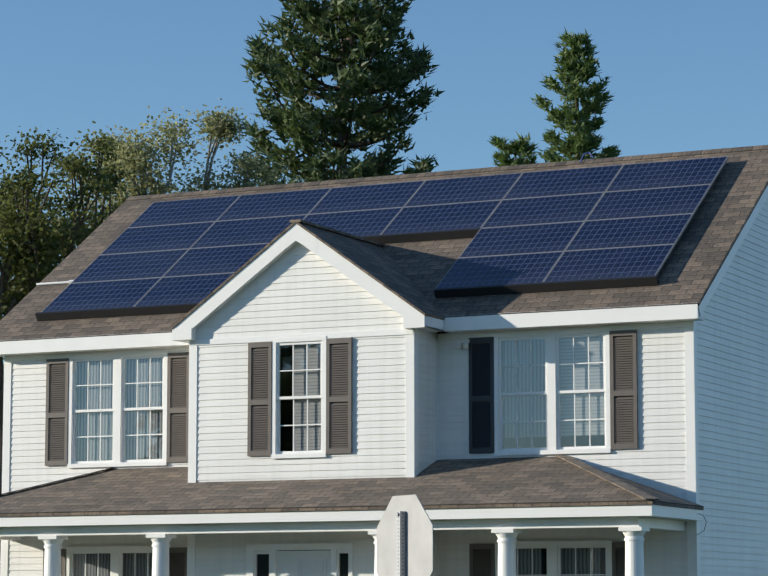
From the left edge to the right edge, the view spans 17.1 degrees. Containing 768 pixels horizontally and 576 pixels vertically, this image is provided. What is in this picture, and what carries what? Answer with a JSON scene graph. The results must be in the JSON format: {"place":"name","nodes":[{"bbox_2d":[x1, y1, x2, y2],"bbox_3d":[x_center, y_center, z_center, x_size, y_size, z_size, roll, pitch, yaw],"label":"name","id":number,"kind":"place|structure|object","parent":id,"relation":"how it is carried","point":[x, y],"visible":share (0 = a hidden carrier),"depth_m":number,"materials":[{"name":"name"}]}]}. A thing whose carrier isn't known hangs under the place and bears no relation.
{"place":"outdoors","nodes":[
{"label":"outdoors","id":0,"kind":"place"},
{"bbox_2d":[38,527,649,575],"bbox_3d":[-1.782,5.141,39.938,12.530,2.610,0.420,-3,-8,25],"label":"porch columns","id":1,"kind":"structure","parent":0,"point":[634,551],"depth_m":38.27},
{"bbox_2d":[8,327,687,575],"bbox_3d":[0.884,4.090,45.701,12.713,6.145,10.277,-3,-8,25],"label":"house walls","id":2,"kind":"structure","parent":0,"point":[656,459],"depth_m":40.78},
{"bbox_2d":[0,0,767,366],"label":"sky","id":3,"kind":"structure","parent":0,"point":[686,75],"materials":[{"name":"blue"}]},
{"label":"ground","id":4,"kind":"structure","parent":0,"visible":0},
{"bbox_2d":[0,126,121,553],"bbox_3d":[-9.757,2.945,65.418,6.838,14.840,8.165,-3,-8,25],"label":"tree","id":5,"kind":"object","parent":4,"relation":"on","point":[30,265],"visible":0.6,"depth_m":64.72,"materials":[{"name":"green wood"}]},
{"bbox_2d":[3,131,139,358],"bbox_3d":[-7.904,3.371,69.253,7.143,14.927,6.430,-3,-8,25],"label":"tree","id":6,"kind":"object","parent":4,"relation":"on","point":[100,142],"visible":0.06,"depth_m":68.84,"materials":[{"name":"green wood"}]},
{"bbox_2d":[52,98,324,227],"bbox_3d":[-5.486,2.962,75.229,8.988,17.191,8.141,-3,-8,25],"label":"tree","id":7,"kind":"object","parent":4,"relation":"on","point":[134,157],"visible":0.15,"depth_m":74.95,"materials":[{"name":"green plant"}]},
{"bbox_2d":[230,0,443,187],"bbox_3d":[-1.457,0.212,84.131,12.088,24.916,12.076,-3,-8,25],"label":"pine","id":8,"kind":"object","parent":4,"relation":"on","point":[304,125],"visible":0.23,"depth_m":83.62,"materials":[{"name":"green plant"}]},
{"bbox_2d":[0,152,706,539],"bbox_3d":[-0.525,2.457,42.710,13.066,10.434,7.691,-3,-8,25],"label":"porch trim","id":9,"kind":"structure","parent":4,"relation":"on","point":[666,518],"depth_m":39.40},
{"bbox_2d":[0,455,703,516],"bbox_3d":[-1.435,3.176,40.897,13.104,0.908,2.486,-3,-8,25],"label":"porch roof","id":10,"kind":"structure","parent":9,"relation":"on","point":[560,480],"depth_m":40.16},
{"bbox_2d":[0,186,767,575],"bbox_3d":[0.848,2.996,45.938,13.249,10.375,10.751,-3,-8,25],"label":"house trim","id":11,"kind":"structure","parent":4,"relation":"on","point":[526,332],"depth_m":41.14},
{"bbox_2d":[195,242,405,575],"bbox_3d":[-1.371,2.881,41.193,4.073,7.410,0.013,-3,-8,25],"label":"gable wall","id":12,"kind":"structure","parent":11,"relation":"attached to","point":[297,288],"depth_m":41.44,"materials":[{"name":"white plastic"}]},
{"bbox_2d":[171,219,444,328],"bbox_3d":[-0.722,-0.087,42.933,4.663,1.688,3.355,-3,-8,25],"label":"bay roof","id":13,"kind":"structure","parent":11,"relation":"on","point":[374,260],"depth_m":41.83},
{"bbox_2d":[73,336,605,575],"bbox_3d":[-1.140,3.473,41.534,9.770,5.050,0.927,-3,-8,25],"label":"window glass","id":14,"kind":"object","parent":11,"relation":"on","point":[152,368],"visible":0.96,"depth_m":41.24,"materials":[{"name":"clear glass"}]},
{"bbox_2d":[43,330,637,575],"bbox_3d":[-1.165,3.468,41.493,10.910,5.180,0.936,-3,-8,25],"label":"shutters","id":15,"kind":"object","parent":11,"relation":"attached to","point":[623,394],"visible":0.92,"depth_m":41.03,"materials":[{"name":"grey"}]},
{"bbox_2d":[0,145,767,356],"bbox_3d":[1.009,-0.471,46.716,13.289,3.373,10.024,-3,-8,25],"label":"roof","id":16,"kind":"structure","parent":11,"relation":"on","point":[692,266],"depth_m":43.51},
{"bbox_2d":[35,156,728,320],"bbox_3d":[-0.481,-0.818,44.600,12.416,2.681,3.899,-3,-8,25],"label":"solar panels","id":17,"kind":"object","parent":16,"relation":"on","point":[612,226],"visible":0.96,"depth_m":44.37,"materials":[{"name":"blue glass"}]},
{"bbox_2d":[697,198,767,575],"bbox_3d":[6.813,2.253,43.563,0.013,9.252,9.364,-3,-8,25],"label":"gable wall","id":18,"kind":"structure","parent":11,"relation":"attached to","point":[732,354],"depth_m":41.26,"materials":[{"name":"white plastic"}]},
{"bbox_2d":[377,494,433,575],"bbox_3d":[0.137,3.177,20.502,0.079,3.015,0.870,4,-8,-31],"label":"stop sign","id":19,"kind":"object","parent":4,"relation":"on","point":[405,536],"visible":1,"depth_m":20.61,"materials":[{"name":"metal"}]},
{"bbox_2d":[487,132,538,166],"bbox_3d":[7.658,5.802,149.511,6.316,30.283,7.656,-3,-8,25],"label":"pine","id":20,"kind":"object","parent":4,"relation":"on","point":[521,147],"visible":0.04,"depth_m":150.76,"materials":[{"name":"green plant"}]},
{"bbox_2d":[531,27,620,162],"bbox_3d":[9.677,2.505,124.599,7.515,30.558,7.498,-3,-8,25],"label":"pine","id":21,"kind":"object","parent":4,"relation":"on","point":[582,127],"visible":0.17,"depth_m":125.75,"materials":[{"name":"green plant"}]}
]}

